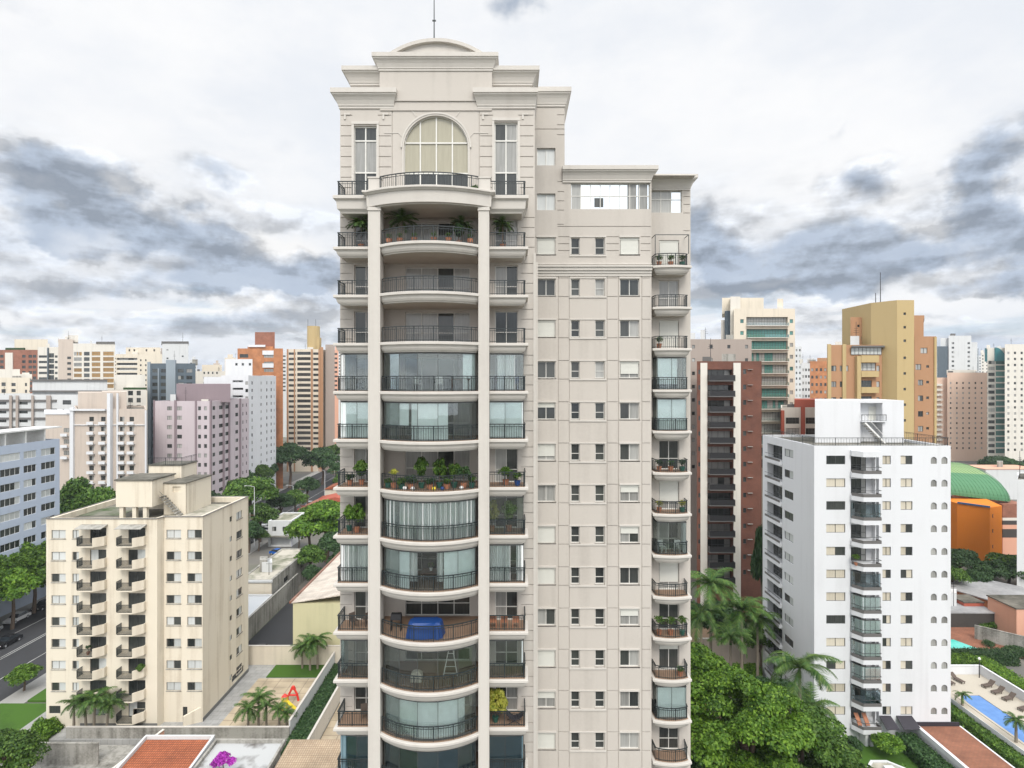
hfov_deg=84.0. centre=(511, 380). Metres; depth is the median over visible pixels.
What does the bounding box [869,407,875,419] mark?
door
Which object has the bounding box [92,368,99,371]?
window
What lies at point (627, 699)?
window
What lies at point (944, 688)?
window
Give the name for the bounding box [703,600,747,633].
tree
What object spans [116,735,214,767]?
house
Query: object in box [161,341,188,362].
apartment building
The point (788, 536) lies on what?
window
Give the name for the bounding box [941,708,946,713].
window
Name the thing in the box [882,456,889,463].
window
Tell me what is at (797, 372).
apartment building
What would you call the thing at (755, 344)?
window
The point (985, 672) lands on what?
garden wall
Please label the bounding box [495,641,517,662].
balcony door
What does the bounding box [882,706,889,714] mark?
window
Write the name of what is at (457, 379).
table
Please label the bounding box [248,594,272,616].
house
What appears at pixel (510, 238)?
balcony door
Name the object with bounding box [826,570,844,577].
window
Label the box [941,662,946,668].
window
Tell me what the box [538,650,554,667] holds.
window
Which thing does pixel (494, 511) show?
potted plant
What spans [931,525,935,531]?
window
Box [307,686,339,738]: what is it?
garden wall
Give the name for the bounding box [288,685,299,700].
climbing toy
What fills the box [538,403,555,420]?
window
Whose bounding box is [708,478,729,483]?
window
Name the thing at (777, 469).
balcony door
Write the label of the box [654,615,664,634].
potted plant
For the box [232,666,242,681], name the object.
window
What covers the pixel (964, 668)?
garden wall
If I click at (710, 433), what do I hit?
window
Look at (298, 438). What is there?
window
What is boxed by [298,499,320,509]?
house
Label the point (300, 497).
tree
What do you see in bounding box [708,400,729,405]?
window
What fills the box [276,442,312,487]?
tree
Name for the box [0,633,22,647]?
parked car
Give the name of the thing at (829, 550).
window
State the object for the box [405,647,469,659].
window
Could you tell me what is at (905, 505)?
window
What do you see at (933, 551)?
window
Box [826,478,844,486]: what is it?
window
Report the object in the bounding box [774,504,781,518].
balcony door
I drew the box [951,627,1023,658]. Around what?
brick terrace
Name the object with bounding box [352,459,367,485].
potted plant
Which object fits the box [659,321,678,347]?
balcony door
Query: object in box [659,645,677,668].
balcony door
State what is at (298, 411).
window
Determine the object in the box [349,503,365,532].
potted plant
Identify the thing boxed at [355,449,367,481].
balcony door
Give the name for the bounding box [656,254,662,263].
potted plant
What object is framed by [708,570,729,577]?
window
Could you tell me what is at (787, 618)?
window
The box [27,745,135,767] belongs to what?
courtyard
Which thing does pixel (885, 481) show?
window
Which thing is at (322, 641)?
palm tree
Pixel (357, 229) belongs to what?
balcony door
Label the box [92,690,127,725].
palm tree
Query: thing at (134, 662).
window
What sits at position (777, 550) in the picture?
balcony door
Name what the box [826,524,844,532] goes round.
window
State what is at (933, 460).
window
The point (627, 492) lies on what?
window
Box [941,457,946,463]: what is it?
window
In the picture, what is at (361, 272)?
balcony door
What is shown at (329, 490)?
house
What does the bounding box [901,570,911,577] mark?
window
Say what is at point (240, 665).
window
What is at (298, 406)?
window
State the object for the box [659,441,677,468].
balcony door
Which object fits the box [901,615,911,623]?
window
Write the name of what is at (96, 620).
window
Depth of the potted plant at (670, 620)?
41.85 m
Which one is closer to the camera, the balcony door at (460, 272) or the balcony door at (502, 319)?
the balcony door at (502, 319)
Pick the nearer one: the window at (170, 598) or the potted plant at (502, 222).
the potted plant at (502, 222)
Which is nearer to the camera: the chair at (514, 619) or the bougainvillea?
the chair at (514, 619)
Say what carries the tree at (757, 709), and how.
on the garden bed
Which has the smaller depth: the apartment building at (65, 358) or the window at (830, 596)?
the window at (830, 596)
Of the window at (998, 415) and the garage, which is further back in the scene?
the window at (998, 415)
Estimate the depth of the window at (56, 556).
72.33 m
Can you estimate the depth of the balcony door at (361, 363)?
37.60 m
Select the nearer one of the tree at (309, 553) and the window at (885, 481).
the window at (885, 481)
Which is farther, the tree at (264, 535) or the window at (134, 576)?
the tree at (264, 535)
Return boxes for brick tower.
[238,332,282,488]
[697,338,761,621]
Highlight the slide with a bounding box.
[281,694,295,708]
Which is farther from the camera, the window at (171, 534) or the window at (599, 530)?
the window at (171, 534)
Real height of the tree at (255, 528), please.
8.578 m
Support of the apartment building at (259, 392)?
on the ground at (255, 557)
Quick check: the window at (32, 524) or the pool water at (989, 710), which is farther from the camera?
the window at (32, 524)
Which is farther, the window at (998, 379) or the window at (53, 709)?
the window at (998, 379)
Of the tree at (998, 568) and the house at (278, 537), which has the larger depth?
the house at (278, 537)
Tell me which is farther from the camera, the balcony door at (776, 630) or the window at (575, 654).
the balcony door at (776, 630)
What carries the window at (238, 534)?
in the apartment block
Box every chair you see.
[349,611,358,626]
[361,703,367,719]
[362,612,367,626]
[414,377,421,390]
[434,377,442,390]
[490,616,496,627]
[501,616,507,627]
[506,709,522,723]
[512,616,518,627]
[658,539,665,552]
[674,539,679,550]
[854,713,861,727]
[862,713,869,725]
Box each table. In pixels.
[406,617,444,639]
[420,568,436,584]
[451,379,469,390]
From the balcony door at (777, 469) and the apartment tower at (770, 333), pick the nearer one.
the balcony door at (777, 469)
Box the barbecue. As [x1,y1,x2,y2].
[390,612,401,630]
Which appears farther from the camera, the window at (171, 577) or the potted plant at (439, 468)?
the window at (171, 577)
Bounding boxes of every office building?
[0,426,61,616]
[1017,455,1023,586]
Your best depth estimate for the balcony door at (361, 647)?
37.60 m
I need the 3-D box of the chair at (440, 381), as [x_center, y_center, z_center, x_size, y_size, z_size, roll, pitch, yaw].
[-4.600,0.210,35.500,0.440,0.880,0.440,0,0,-31]
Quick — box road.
[0,470,333,700]
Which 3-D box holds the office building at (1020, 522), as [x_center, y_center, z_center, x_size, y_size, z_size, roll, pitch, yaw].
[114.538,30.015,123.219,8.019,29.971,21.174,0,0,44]
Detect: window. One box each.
[0,452,19,462]
[0,467,19,477]
[0,481,19,492]
[0,496,19,507]
[0,510,19,522]
[0,525,19,537]
[0,539,19,552]
[24,450,35,458]
[24,464,35,472]
[24,478,35,487]
[24,492,35,501]
[24,506,35,515]
[24,520,35,530]
[24,534,35,543]
[41,447,54,455]
[41,461,54,469]
[41,474,54,483]
[41,488,54,497]
[41,501,54,510]
[41,515,54,524]
[41,531,45,538]
[50,706,59,712]
[51,530,65,539]
[51,552,65,560]
[51,574,65,582]
[51,595,65,604]
[51,617,65,626]
[51,661,65,669]
[51,683,65,691]
[52,639,65,646]
[63,400,70,404]
[72,530,78,539]
[72,552,78,560]
[72,574,78,582]
[72,595,78,604]
[72,617,78,626]
[72,661,78,669]
[72,683,78,691]
[73,639,78,646]
[74,352,81,355]
[74,357,81,360]
[74,368,81,371]
[91,528,105,542]
[91,550,105,564]
[91,571,105,585]
[91,593,105,607]
[91,615,105,629]
[91,637,105,651]
[91,658,105,672]
[91,680,105,694]
[92,352,99,355]
[92,357,99,360]
[92,362,99,365]
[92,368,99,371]
[92,373,99,376]
[103,352,113,355]
[103,357,113,360]
[103,362,113,365]
[103,368,113,371]
[103,373,113,376]
[118,358,136,359]
[118,363,136,364]
[118,368,136,369]
[118,373,136,374]
[129,528,144,537]
[129,550,144,559]
[129,571,144,582]
[129,593,144,604]
[129,615,144,626]
[129,637,144,648]
[129,658,144,670]
[129,680,144,692]
[129,702,144,715]
[166,530,180,538]
[166,552,180,560]
[166,573,180,582]
[166,595,180,604]
[166,617,180,625]
[166,639,180,647]
[166,660,180,669]
[166,682,180,691]
[183,707,186,715]
[187,530,201,538]
[187,552,201,560]
[187,573,201,582]
[187,595,201,604]
[187,617,201,625]
[187,639,201,647]
[187,660,201,669]
[187,682,201,691]
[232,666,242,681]
[235,663,242,675]
[236,510,242,520]
[236,529,242,540]
[236,548,242,559]
[236,567,242,578]
[236,587,242,598]
[236,606,242,617]
[236,625,242,637]
[236,644,242,656]
[240,354,247,357]
[297,352,310,354]
[297,357,310,359]
[297,362,310,364]
[297,368,310,370]
[297,373,310,375]
[297,378,310,380]
[297,384,310,386]
[297,389,310,391]
[297,394,310,396]
[297,399,310,402]
[297,405,310,407]
[297,410,310,412]
[297,415,310,417]
[297,421,310,423]
[297,426,310,428]
[297,431,310,433]
[297,437,310,439]
[297,442,310,444]
[354,127,376,193]
[404,117,467,186]
[494,123,517,193]
[536,238,555,255]
[537,149,554,164]
[537,194,554,209]
[538,279,554,296]
[538,320,555,337]
[538,362,555,378]
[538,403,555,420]
[538,444,555,461]
[538,485,554,502]
[538,526,555,543]
[538,568,555,585]
[538,609,554,626]
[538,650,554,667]
[538,692,555,708]
[538,733,555,750]
[570,238,579,254]
[570,362,579,378]
[570,526,579,543]
[570,568,579,584]
[570,692,580,708]
[570,733,580,749]
[571,184,648,208]
[571,279,579,295]
[571,320,579,336]
[571,403,579,419]
[571,444,579,459]
[571,485,579,500]
[571,609,579,624]
[571,650,579,665]
[594,526,603,543]
[594,568,604,584]
[594,692,603,708]
[594,733,603,749]
[595,238,604,254]
[595,279,603,295]
[595,320,603,336]
[595,362,604,378]
[595,403,603,419]
[595,444,603,459]
[595,485,603,500]
[595,609,603,624]
[595,650,603,665]
[619,238,639,255]
[619,279,639,296]
[619,361,639,378]
[619,403,638,420]
[619,444,638,461]
[619,526,639,543]
[619,568,639,585]
[619,609,639,626]
[619,650,638,667]
[619,692,638,708]
[619,733,639,750]
[620,320,638,337]
[620,485,639,502]
[651,191,680,212]
[708,370,729,374]
[708,385,729,390]
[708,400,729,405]
[708,416,729,421]
[708,431,729,436]
[708,447,729,452]
[708,462,729,468]
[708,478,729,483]
[708,493,729,499]
[708,508,729,514]
[708,524,729,530]
[708,539,729,546]
[708,555,729,561]
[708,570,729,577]
[746,317,785,325]
[746,329,785,337]
[752,341,785,348]
[752,353,785,360]
[762,365,785,372]
[762,377,785,384]
[762,388,785,396]
[762,400,785,408]
[762,412,780,419]
[762,424,780,431]
[785,449,792,457]
[785,469,792,478]
[785,490,792,499]
[785,510,792,520]
[785,531,792,542]
[785,552,792,563]
[785,572,792,584]
[785,593,792,605]
[785,614,792,626]
[785,634,792,647]
[786,418,798,423]
[786,428,798,433]
[806,418,814,423]
[806,428,814,433]
[826,456,844,463]
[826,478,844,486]
[826,501,844,509]
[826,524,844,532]
[826,547,844,554]
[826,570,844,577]
[826,592,844,600]
[826,615,844,623]
[826,638,844,645]
[826,661,844,668]
[826,684,844,691]
[826,706,844,714]
[831,381,835,386]
[851,348,881,354]
[861,363,874,370]
[861,380,871,386]
[861,396,871,398]
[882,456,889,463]
[882,478,889,486]
[882,501,889,509]
[882,524,889,532]
[882,547,889,554]
[882,570,889,577]
[882,592,889,600]
[882,615,889,623]
[882,638,889,645]
[882,661,889,668]
[882,684,889,691]
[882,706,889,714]
[901,456,911,463]
[901,478,911,486]
[901,501,911,509]
[901,524,911,532]
[901,547,911,554]
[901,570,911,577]
[901,592,911,600]
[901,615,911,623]
[901,638,911,645]
[901,661,911,668]
[901,684,911,691]
[901,706,911,714]
[916,364,920,369]
[918,395,922,400]
[918,411,922,416]
[918,426,922,431]
[921,348,926,352]
[931,457,935,463]
[931,480,935,486]
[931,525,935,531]
[931,548,935,554]
[931,571,935,577]
[931,616,935,622]
[931,639,935,645]
[931,662,935,668]
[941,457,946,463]
[941,480,946,486]
[941,502,946,508]
[941,525,946,531]
[941,548,946,554]
[941,571,946,577]
[941,594,946,599]
[941,616,946,622]
[941,639,946,645]
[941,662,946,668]
[941,685,946,690]
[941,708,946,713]
[996,366,1004,369]
[996,371,1004,375]
[996,377,1004,381]
[996,383,1004,387]
[996,389,1004,393]
[996,395,1004,399]
[996,401,1004,405]
[996,407,1004,411]
[996,413,1004,417]
[996,419,1004,422]
[996,425,1004,428]
[996,431,1004,434]
[996,437,1004,440]
[996,443,1004,446]
[996,449,1004,452]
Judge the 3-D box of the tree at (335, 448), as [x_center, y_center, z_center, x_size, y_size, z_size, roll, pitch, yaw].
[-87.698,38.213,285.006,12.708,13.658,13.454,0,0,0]
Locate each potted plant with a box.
[135,663,144,671]
[343,504,351,530]
[345,473,356,485]
[347,215,367,246]
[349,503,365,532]
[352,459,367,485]
[384,208,418,233]
[384,478,391,486]
[389,468,397,487]
[395,477,405,488]
[405,474,417,488]
[413,456,428,488]
[424,477,435,489]
[428,562,434,570]
[432,458,447,487]
[441,477,450,488]
[448,215,473,234]
[448,460,460,487]
[454,222,463,241]
[456,466,470,488]
[466,234,472,243]
[466,475,476,486]
[489,687,507,722]
[490,500,499,531]
[491,216,513,246]
[498,466,512,484]
[500,499,516,530]
[512,473,521,485]
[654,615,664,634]
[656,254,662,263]
[656,337,662,347]
[656,459,662,469]
[656,500,662,511]
[666,616,675,635]
[677,615,687,634]
[677,667,683,676]
[680,256,685,264]
[680,459,685,470]
[680,500,685,511]
[851,554,860,565]
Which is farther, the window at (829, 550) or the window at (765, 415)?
the window at (765, 415)
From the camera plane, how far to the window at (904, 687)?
71.12 m
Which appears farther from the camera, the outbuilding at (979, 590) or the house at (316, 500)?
the house at (316, 500)
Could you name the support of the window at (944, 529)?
in the apartment building at (867, 482)
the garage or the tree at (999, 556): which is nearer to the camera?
the garage
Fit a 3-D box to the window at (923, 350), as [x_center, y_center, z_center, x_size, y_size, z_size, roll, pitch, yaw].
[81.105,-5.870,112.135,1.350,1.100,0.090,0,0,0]
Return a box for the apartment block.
[45,454,248,726]
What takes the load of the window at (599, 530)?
in the apartment tower at (568, 302)
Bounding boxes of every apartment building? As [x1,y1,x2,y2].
[0,339,47,392]
[0,369,31,392]
[0,379,107,438]
[38,338,58,378]
[44,391,146,492]
[58,331,77,378]
[73,337,114,388]
[107,375,146,405]
[116,347,161,409]
[153,384,248,495]
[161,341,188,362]
[196,365,224,383]
[204,359,275,502]
[225,354,235,358]
[283,350,286,436]
[335,346,337,443]
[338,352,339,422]
[691,327,751,579]
[763,399,950,746]
[781,398,818,434]
[795,346,801,397]
[800,359,809,397]
[807,358,826,398]
[978,356,980,372]
[981,348,986,372]
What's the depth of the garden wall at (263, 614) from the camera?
108.02 m
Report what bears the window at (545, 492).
in the apartment tower at (568, 302)
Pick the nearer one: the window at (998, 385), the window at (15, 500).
the window at (15, 500)
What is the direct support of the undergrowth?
on the ground at (255, 557)
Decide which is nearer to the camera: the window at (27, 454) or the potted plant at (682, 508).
the potted plant at (682, 508)
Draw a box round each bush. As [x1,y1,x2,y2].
[30,716,61,736]
[845,735,863,750]
[870,732,905,754]
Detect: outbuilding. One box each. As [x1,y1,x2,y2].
[951,577,994,627]
[951,579,1023,607]
[971,461,1023,499]
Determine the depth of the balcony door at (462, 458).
38.20 m
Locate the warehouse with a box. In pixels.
[289,552,339,644]
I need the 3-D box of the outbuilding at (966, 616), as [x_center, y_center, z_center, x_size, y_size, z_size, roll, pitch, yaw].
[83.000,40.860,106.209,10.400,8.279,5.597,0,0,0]
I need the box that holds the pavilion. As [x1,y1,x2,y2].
[867,760,904,767]
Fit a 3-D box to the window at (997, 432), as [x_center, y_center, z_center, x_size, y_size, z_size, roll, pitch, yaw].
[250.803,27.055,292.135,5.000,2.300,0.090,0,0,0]
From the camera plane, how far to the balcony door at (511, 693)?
37.59 m
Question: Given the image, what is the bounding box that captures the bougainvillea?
[209,750,236,767]
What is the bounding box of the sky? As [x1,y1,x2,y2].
[0,0,1023,370]
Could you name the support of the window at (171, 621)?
in the apartment block
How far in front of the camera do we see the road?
97.68 m
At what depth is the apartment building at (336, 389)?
380.00 m
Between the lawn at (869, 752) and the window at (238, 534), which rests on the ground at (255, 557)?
the lawn at (869, 752)
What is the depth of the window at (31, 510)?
114.74 m
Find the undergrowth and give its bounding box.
[708,563,1023,761]
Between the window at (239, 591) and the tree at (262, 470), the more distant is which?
the tree at (262, 470)
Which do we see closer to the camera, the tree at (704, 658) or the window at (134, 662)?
the tree at (704, 658)
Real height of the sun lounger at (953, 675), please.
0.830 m
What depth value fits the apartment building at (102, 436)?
164.00 m
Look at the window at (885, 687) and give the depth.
71.12 m
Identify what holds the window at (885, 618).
in the apartment building at (867, 482)
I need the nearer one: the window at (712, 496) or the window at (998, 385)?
the window at (712, 496)
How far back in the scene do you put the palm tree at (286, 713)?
71.53 m
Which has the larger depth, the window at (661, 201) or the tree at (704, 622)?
the tree at (704, 622)
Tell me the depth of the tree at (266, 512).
155.94 m
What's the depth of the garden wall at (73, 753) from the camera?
65.91 m
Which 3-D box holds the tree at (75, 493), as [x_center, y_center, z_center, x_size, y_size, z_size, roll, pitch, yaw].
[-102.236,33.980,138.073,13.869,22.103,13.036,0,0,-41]
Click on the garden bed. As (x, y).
(705, 633)
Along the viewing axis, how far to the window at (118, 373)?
287.18 m
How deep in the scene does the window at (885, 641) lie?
71.13 m
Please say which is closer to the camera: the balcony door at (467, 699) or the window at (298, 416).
the balcony door at (467, 699)
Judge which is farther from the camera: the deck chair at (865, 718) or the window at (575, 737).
the deck chair at (865, 718)
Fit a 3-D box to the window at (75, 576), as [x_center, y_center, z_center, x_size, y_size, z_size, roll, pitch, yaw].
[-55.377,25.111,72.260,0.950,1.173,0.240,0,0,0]
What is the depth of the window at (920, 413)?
112.13 m
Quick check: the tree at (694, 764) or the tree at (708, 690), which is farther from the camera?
the tree at (708, 690)
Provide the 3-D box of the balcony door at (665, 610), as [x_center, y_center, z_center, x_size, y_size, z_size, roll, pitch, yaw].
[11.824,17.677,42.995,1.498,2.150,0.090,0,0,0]
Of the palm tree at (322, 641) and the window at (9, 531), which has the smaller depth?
the palm tree at (322, 641)
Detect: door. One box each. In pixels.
[355,220,367,246]
[355,266,367,294]
[355,312,367,342]
[355,357,367,388]
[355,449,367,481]
[355,496,367,526]
[355,592,367,618]
[355,641,367,662]
[355,687,367,709]
[405,223,469,242]
[405,268,469,292]
[405,313,469,341]
[405,358,462,388]
[405,403,469,434]
[405,450,469,479]
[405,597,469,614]
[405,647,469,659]
[417,551,443,569]
[465,695,469,704]
[495,220,517,246]
[495,266,517,294]
[495,312,517,342]
[495,357,517,388]
[495,449,517,481]
[495,496,517,526]
[495,592,517,618]
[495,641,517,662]
[495,687,517,709]
[510,546,515,572]
[659,240,678,264]
[659,281,677,306]
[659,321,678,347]
[659,361,678,388]
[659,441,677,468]
[659,481,678,508]
[659,521,677,548]
[659,562,677,588]
[659,604,677,628]
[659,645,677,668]
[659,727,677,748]
[774,445,781,459]
[774,465,781,478]
[774,484,781,498]
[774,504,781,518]
[774,524,781,538]
[774,544,781,558]
[774,564,781,578]
[774,584,781,598]
[774,604,781,617]
[774,626,781,637]
[774,645,781,654]
[851,456,865,470]
[851,479,865,492]
[851,524,865,537]
[851,547,865,560]
[851,707,865,717]
[852,684,865,694]
[853,570,865,582]
[855,502,865,515]
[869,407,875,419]
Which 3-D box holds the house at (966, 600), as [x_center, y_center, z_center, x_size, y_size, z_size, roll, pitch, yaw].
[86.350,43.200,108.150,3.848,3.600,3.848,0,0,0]
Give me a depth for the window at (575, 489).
41.80 m
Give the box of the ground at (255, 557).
[27,437,1023,738]
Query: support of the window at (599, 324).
in the apartment tower at (568, 302)
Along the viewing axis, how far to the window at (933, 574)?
71.14 m
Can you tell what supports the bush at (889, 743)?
on the lawn at (869, 752)
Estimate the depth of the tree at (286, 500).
170.04 m
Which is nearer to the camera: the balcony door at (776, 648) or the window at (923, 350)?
the balcony door at (776, 648)
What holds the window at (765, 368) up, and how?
in the apartment tower at (770, 333)
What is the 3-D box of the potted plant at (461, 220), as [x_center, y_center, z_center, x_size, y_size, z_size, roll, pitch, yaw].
[-3.193,-9.381,36.380,1.725,1.960,1.872,0,0,0]
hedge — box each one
[0,724,64,762]
[280,663,337,756]
[728,662,762,676]
[895,732,955,767]
[951,646,1020,666]
[951,651,984,663]
[951,703,1023,767]
[969,654,1023,689]
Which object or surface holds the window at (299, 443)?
in the apartment tower at (310, 397)
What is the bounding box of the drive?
[248,602,292,644]
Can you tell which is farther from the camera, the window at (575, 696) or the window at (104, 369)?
the window at (104, 369)
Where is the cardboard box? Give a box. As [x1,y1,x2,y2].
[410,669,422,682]
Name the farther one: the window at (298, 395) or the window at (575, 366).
the window at (298, 395)
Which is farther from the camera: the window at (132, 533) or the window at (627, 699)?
the window at (132, 533)
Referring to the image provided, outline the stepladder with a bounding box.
[443,651,457,675]
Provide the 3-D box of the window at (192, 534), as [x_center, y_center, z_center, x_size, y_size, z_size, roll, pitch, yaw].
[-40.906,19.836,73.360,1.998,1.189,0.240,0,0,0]
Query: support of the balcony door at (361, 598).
in the apartment tower at (568, 302)
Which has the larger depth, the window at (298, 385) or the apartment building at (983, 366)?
the apartment building at (983, 366)
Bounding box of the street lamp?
[245,485,254,544]
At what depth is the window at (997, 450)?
292.13 m
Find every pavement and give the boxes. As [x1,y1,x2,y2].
[0,461,338,624]
[0,537,267,702]
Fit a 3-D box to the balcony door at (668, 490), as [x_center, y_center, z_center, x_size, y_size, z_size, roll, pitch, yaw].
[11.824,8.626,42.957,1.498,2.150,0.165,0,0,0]
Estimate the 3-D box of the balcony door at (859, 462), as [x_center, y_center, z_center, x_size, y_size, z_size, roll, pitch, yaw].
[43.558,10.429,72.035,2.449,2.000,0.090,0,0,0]
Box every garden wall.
[35,742,98,764]
[66,726,289,737]
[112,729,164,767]
[248,573,297,640]
[248,645,339,664]
[288,652,334,734]
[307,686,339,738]
[697,638,761,665]
[951,664,980,673]
[974,625,1023,647]
[980,665,1023,701]
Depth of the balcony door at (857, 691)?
72.05 m
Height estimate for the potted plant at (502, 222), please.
2.060 m
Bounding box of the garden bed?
[691,626,793,756]
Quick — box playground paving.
[219,678,315,725]
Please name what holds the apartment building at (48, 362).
on the ground at (255, 557)
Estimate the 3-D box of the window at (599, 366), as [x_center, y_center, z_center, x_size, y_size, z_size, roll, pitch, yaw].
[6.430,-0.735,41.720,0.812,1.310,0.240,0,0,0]
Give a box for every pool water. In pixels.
[951,639,971,648]
[963,696,1023,741]
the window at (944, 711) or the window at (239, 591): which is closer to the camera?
the window at (944, 711)
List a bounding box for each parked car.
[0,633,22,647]
[3,611,30,623]
[30,599,45,610]
[269,548,280,554]
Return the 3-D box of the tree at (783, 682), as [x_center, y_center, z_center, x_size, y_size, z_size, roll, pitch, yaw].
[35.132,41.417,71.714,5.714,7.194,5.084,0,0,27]
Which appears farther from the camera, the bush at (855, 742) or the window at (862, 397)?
the window at (862, 397)
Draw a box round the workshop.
[248,549,309,593]
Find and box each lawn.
[0,703,45,730]
[28,688,45,701]
[266,665,323,677]
[825,741,918,767]
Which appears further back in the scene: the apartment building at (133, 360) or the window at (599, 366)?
the apartment building at (133, 360)
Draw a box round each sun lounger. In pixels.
[951,672,964,683]
[981,679,995,688]
[990,685,1004,694]
[1001,691,1015,701]
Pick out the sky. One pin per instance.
(170, 169)
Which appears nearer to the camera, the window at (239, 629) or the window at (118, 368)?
the window at (239, 629)
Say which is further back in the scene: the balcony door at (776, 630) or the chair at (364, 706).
the balcony door at (776, 630)
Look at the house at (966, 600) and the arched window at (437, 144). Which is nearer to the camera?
the arched window at (437, 144)
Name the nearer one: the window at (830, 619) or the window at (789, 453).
the window at (830, 619)
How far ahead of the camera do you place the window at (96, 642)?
72.35 m
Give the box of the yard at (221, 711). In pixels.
[20,665,286,744]
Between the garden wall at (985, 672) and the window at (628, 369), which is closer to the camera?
the window at (628, 369)
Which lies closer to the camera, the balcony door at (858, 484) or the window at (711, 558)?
the balcony door at (858, 484)
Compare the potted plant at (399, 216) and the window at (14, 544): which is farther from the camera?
the window at (14, 544)
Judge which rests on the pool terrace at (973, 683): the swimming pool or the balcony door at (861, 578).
the swimming pool
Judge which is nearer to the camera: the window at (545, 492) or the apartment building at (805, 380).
the window at (545, 492)
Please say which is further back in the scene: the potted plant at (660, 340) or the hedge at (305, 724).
the hedge at (305, 724)
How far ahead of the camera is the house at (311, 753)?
60.87 m
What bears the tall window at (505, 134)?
in the apartment tower at (568, 302)
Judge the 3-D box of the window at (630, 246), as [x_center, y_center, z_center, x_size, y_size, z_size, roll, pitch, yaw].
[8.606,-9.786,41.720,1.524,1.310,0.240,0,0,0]
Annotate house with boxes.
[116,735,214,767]
[193,739,285,767]
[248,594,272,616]
[266,512,304,546]
[275,739,339,767]
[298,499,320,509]
[318,493,339,501]
[325,483,337,494]
[957,594,984,605]
[986,595,1023,635]
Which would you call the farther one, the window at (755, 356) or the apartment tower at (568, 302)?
the window at (755, 356)
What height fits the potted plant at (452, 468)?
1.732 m
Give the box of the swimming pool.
[951,694,1023,754]
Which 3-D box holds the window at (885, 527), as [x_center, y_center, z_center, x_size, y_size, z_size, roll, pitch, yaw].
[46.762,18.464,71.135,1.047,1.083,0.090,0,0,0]
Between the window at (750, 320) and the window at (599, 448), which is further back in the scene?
the window at (750, 320)
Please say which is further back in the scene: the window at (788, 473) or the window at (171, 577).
the window at (788, 473)
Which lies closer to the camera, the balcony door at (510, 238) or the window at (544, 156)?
the balcony door at (510, 238)
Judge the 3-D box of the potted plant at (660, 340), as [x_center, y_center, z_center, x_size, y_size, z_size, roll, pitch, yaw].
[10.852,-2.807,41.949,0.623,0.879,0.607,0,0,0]
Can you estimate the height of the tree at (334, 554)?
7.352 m
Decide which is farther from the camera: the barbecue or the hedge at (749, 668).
the hedge at (749, 668)
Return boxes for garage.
[912,722,1014,767]
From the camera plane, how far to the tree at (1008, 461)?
255.65 m
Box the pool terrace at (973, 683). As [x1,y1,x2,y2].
[951,674,1023,749]
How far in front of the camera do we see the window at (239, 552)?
83.13 m
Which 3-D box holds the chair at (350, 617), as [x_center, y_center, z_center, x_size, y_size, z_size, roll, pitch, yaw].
[-10.100,15.295,36.300,0.440,0.880,0.440,0,0,44]
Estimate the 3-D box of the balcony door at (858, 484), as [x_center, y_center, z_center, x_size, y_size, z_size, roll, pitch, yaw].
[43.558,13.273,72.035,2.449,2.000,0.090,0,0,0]
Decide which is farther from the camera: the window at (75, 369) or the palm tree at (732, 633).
the window at (75, 369)
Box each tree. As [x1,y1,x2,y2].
[0,554,21,581]
[0,566,43,629]
[0,727,51,767]
[3,663,43,690]
[8,541,37,561]
[13,550,45,613]
[29,566,45,588]
[34,541,45,550]
[56,694,83,725]
[60,476,115,513]
[65,688,101,725]
[73,686,117,725]
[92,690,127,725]
[211,491,221,495]
[221,476,279,506]
[233,699,263,725]
[239,686,275,725]
[247,470,257,477]
[248,502,280,541]
[248,521,264,552]
[251,530,270,550]
[254,697,278,725]
[255,464,274,477]
[265,493,296,513]
[268,697,289,725]
[269,463,278,472]
[275,705,297,725]
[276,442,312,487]
[283,515,316,543]
[286,489,308,511]
[289,639,307,667]
[290,499,339,562]
[293,477,320,503]
[293,633,326,670]
[294,544,327,580]
[298,505,308,511]
[301,446,339,484]
[301,564,321,580]
[303,632,331,668]
[317,531,339,552]
[326,549,339,563]
[327,462,339,473]
[328,444,339,461]
[332,474,337,482]
[691,567,741,649]
[691,597,729,644]
[691,600,708,628]
[691,641,728,741]
[691,665,820,767]
[691,758,727,767]
[693,680,717,709]
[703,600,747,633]
[707,619,756,697]
[715,593,772,670]
[731,607,781,676]
[734,676,779,700]
[739,626,774,675]
[750,525,762,604]
[752,702,874,767]
[763,650,841,761]
[774,676,812,711]
[786,681,839,753]
[798,757,863,767]
[951,548,982,567]
[951,566,971,582]
[954,690,972,705]
[965,569,994,581]
[968,559,1013,579]
[977,455,1007,464]
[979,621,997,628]
[984,552,1016,583]
[1002,458,1023,465]
[1002,711,1023,742]
[1004,559,1023,578]
[1004,645,1023,653]
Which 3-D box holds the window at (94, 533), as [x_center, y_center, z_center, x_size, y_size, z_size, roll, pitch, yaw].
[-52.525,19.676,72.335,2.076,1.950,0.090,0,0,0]
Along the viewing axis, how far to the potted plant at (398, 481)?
34.86 m
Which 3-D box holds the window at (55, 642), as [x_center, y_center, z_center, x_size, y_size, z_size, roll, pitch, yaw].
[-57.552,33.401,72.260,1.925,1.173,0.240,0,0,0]
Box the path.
[321,703,339,738]
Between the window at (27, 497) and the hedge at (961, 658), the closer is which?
the hedge at (961, 658)
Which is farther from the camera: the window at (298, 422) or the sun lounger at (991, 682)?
the window at (298, 422)
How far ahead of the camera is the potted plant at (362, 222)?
36.48 m
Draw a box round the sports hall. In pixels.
[951,462,1016,560]
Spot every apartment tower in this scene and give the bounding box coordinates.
[147,354,197,472]
[287,326,334,471]
[330,0,697,767]
[721,297,794,525]
[827,272,936,443]
[937,334,976,377]
[937,370,986,460]
[985,345,1004,455]
[1005,339,1023,460]

